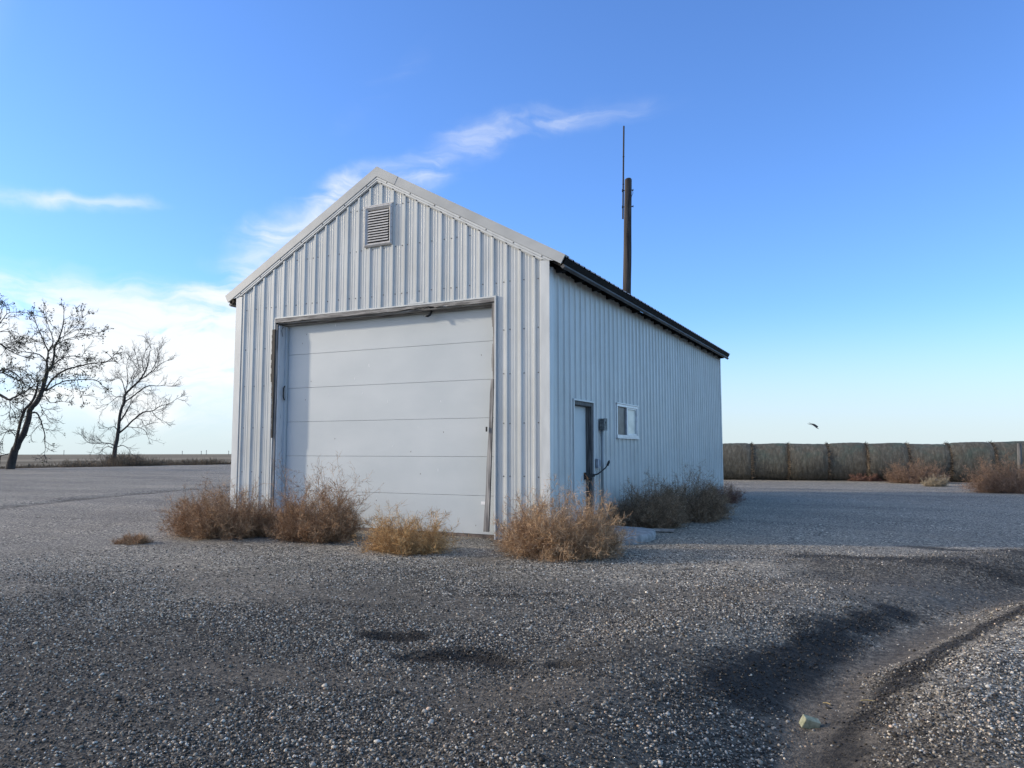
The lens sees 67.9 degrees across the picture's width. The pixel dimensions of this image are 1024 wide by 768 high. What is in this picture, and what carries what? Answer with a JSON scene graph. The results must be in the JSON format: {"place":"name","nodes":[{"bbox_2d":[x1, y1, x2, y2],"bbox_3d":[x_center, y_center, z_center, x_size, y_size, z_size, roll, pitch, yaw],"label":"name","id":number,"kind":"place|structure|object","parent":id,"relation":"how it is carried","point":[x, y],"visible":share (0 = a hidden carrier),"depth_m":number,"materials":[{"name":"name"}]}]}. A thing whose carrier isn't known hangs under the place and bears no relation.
{"place":"outdoors","nodes":[
{"label":"outdoors","id":0,"kind":"place"},
{"bbox_2d":[0,454,230,467],"bbox_3d":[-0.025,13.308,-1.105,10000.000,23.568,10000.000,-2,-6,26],"label":"field","id":1,"kind":"structure","parent":0,"point":[22,460],"depth_m":280.00,"materials":[{"name":"brown plant"}]},
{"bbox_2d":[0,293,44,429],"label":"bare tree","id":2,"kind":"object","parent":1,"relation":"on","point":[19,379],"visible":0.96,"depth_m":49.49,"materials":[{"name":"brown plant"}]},
{"bbox_2d":[0,299,123,468],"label":"bare tree","id":3,"kind":"object","parent":1,"relation":"on","point":[15,448],"visible":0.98,"depth_m":51.56,"materials":[{"name":"brown plant"}]},
{"bbox_2d":[0,450,230,468],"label":"dry brush","id":4,"kind":"object","parent":1,"relation":"on","point":[123,460],"visible":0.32,"depth_m":64.54,"materials":[{"name":"brown plant"}]},
{"bbox_2d":[73,331,191,460],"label":"bare tree","id":5,"kind":"object","parent":1,"relation":"on","point":[117,433],"visible":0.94,"depth_m":79.64,"materials":[{"name":"brown plant"}]},
{"bbox_2d":[0,464,1023,767],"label":"gravel yard","id":6,"kind":"structure","parent":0,"point":[86,512],"depth_m":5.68,"materials":[{"name":"grey gravel"}]},
{"bbox_2d":[111,530,153,544],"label":"tumbleweed","id":7,"kind":"object","parent":6,"relation":"on","point":[142,538],"visible":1,"depth_m":10.54,"materials":[{"name":"brown plant"}]},
{"bbox_2d":[155,469,279,540],"bbox_3d":[-4.427,1.846,11.676,2.192,1.114,1.832,-2,-6,26],"label":"tumbleweed","id":8,"kind":"object","parent":6,"relation":"on","point":[200,522],"visible":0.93,"depth_m":11.23,"materials":[{"name":"brown plant"}]},
{"bbox_2d":[253,495,313,537],"bbox_3d":[-3.428,2.015,11.609,1.140,0.749,1.123,2,-5,-19],"label":"tumbleweed","id":9,"kind":"object","parent":6,"relation":"on","point":[265,535],"visible":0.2,"depth_m":11.40,"materials":[{"name":"brown plant"}]},
{"bbox_2d":[260,451,378,543],"bbox_3d":[-2.827,1.673,11.147,1.902,1.414,1.769,-2,-6,26],"label":"tumbleweed","id":10,"kind":"object","parent":6,"relation":"on","point":[327,524],"visible":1,"depth_m":10.86,"materials":[{"name":"brown plant"}]},
{"bbox_2d":[350,500,470,556],"bbox_3d":[-1.323,1.849,9.809,1.493,0.762,1.348,-2,-6,26],"label":"tumbleweed","id":11,"kind":"object","parent":6,"relation":"on","point":[387,539],"visible":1,"depth_m":9.59,"materials":[{"name":"beige plant"}]},
{"bbox_2d":[225,166,729,539],"label":"metal shed","id":12,"kind":"structure","parent":6,"relation":"on","point":[418,349],"depth_m":12.38,"materials":[{"name":"paint"}]},
{"bbox_2d":[285,305,493,537],"bbox_3d":[-2.050,0.586,12.361,4.260,3.570,0.087,-2,-6,26],"label":"overhead door","id":13,"kind":"structure","parent":12,"relation":"in","point":[405,400],"depth_m":12.22,"materials":[{"name":"paint"}]},
{"bbox_2d":[572,398,609,520],"bbox_3d":[1.227,1.308,12.103,0.285,2.088,1.248,-2,-6,26],"label":"side door","id":14,"kind":"structure","parent":12,"relation":"in","point":[583,412],"depth_m":12.20,"materials":[{"name":"paint"}]},
{"bbox_2d":[616,402,639,438],"bbox_3d":[2.115,0.691,14.001,0.082,0.636,1.290,-2,-6,26],"label":"window","id":15,"kind":"structure","parent":12,"relation":"in","point":[626,414],"depth_m":13.97,"materials":[{"name":"metal"}]},
{"bbox_2d":[487,472,644,562],"bbox_3d":[0.638,1.678,9.550,1.908,1.182,1.986,3,-6,-28],"label":"tumbleweed","id":16,"kind":"object","parent":6,"relation":"on","point":[537,535],"visible":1,"depth_m":9.18,"materials":[{"name":"beige plant"}]},
{"bbox_2d":[622,126,633,293],"bbox_3d":[3.938,-2.625,25.960,0.450,12.519,0.898,1,-5,-15],"label":"utility pole","id":17,"kind":"object","parent":6,"relation":"on","point":[627,194],"visible":0.49,"depth_m":25.86,"materials":[{"name":"brown wood"}]},
{"bbox_2d":[611,525,655,545],"bbox_3d":[1.480,2.227,11.198,1.227,0.147,1.718,-2,-6,26],"label":"concrete step","id":18,"kind":"object","parent":6,"relation":"on","point":[645,535],"visible":0.42,"depth_m":10.87,"materials":[{"name":"grey concrete"}]},
{"bbox_2d":[604,473,704,528],"bbox_3d":[2.330,1.976,12.852,1.768,0.975,2.090,-2,-6,26],"label":"tumbleweed","id":19,"kind":"object","parent":6,"relation":"on","point":[658,513],"visible":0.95,"depth_m":12.51,"materials":[{"name":"brown plant"}]},
{"bbox_2d":[649,528,673,531],"bbox_3d":[2.238,2.307,12.035,0.640,0.040,0.120,-1,-5,12],"label":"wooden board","id":20,"kind":"object","parent":6,"relation":"on","point":[664,530],"visible":0.47,"depth_m":11.94,"materials":[{"name":"grey wood"}]},
{"bbox_2d":[643,459,743,523],"bbox_3d":[3.423,2.059,14.344,1.867,1.332,2.316,-2,-6,26],"label":"tumbleweed","id":21,"kind":"object","parent":6,"relation":"on","point":[712,508],"visible":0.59,"depth_m":13.84,"materials":[{"name":"brown plant"}]},
{"bbox_2d":[701,482,748,503],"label":"tumbleweed","id":22,"kind":"object","parent":6,"relation":"on","point":[734,499],"visible":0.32,"depth_m":18.77,"materials":[{"name":"brown plant"}]},
{"bbox_2d":[723,442,755,479],"bbox_3d":[9.862,3.473,33.943,1.984,1.823,1.864,-1,-5,16],"label":"hay bale","id":23,"kind":"object","parent":6,"relation":"on","point":[737,461],"visible":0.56,"depth_m":33.19},
{"bbox_2d":[752,442,791,479],"bbox_3d":[11.393,3.429,33.575,1.887,1.787,1.865,-2,-5,19],"label":"hay bale","id":24,"kind":"object","parent":6,"relation":"on","point":[770,462],"visible":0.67,"depth_m":32.90},
{"bbox_2d":[784,442,832,480],"bbox_3d":[12.838,3.420,33.044,1.978,1.797,1.845,-2,-5,17],"label":"hay bale","id":25,"kind":"object","parent":6,"relation":"on","point":[808,461],"visible":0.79,"depth_m":32.34},
{"bbox_2d":[824,441,868,480],"bbox_3d":[14.362,3.348,32.668,1.877,1.814,1.864,-2,-5,18],"label":"hay bale","id":26,"kind":"object","parent":6,"relation":"on","point":[848,458],"visible":0.69,"depth_m":31.98},
{"bbox_2d":[848,473,885,481],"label":"tumbleweed","id":27,"kind":"object","parent":6,"relation":"on","point":[870,478],"visible":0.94,"depth_m":31.57,"materials":[{"name":"brown plant"}]},
{"bbox_2d":[863,441,911,480],"bbox_3d":[15.766,3.292,32.091,1.941,1.778,1.865,-1,-5,16],"label":"hay bale","id":28,"kind":"object","parent":6,"relation":"on","point":[879,455],"visible":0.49,"depth_m":31.45},
{"bbox_2d":[881,455,955,483],"bbox_3d":[15.982,3.484,30.060,2.703,1.322,2.085,-2,-6,26],"label":"tumbleweed","id":29,"kind":"object","parent":6,"relation":"on","point":[903,476],"visible":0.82,"depth_m":29.85,"materials":[{"name":"brown plant"}]},
{"bbox_2d":[904,443,953,480],"bbox_3d":[17.283,3.296,31.704,1.924,1.734,1.845,-2,-5,18],"label":"hay bale","id":30,"kind":"object","parent":6,"relation":"on","point":[931,453],"visible":0.55,"depth_m":30.98},
{"bbox_2d":[919,474,949,486],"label":"tumbleweed","id":31,"kind":"object","parent":6,"relation":"on","point":[933,481],"visible":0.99,"depth_m":27.10,"materials":[{"name":"beige plant"}]},
{"bbox_2d":[943,440,1000,481],"bbox_3d":[18.754,3.229,31.197,1.957,1.860,1.864,-2,-5,19],"label":"hay bale","id":32,"kind":"object","parent":6,"relation":"on","point":[965,453],"visible":0.56,"depth_m":30.56},
{"bbox_2d":[957,448,1023,493],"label":"tumbleweed","id":33,"kind":"object","parent":6,"relation":"on","point":[991,483],"visible":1,"depth_m":23.05,"materials":[{"name":"brown plant"}]},
{"bbox_2d":[986,441,1023,482],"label":"hay bale","id":34,"kind":"object","parent":6,"relation":"on","point":[1010,447],"visible":0.23,"depth_m":30.23},
{"bbox_2d":[1017,443,1022,479],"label":"fence post","id":35,"kind":"object","parent":6,"relation":"on","point":[1019,453],"visible":0.66,"depth_m":29.02,"materials":[{"name":"grey wood"}]},
{"bbox_2d":[0,0,1023,454],"label":"sky","id":36,"kind":"structure","parent":0,"point":[828,194],"materials":[{"name":"blue"}]},
{"bbox_2d":[799,714,820,728],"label":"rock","id":37,"kind":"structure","parent":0,"point":[807,722],"depth_m":3.93,"materials":[{"name":"beige stone"}]}
]}

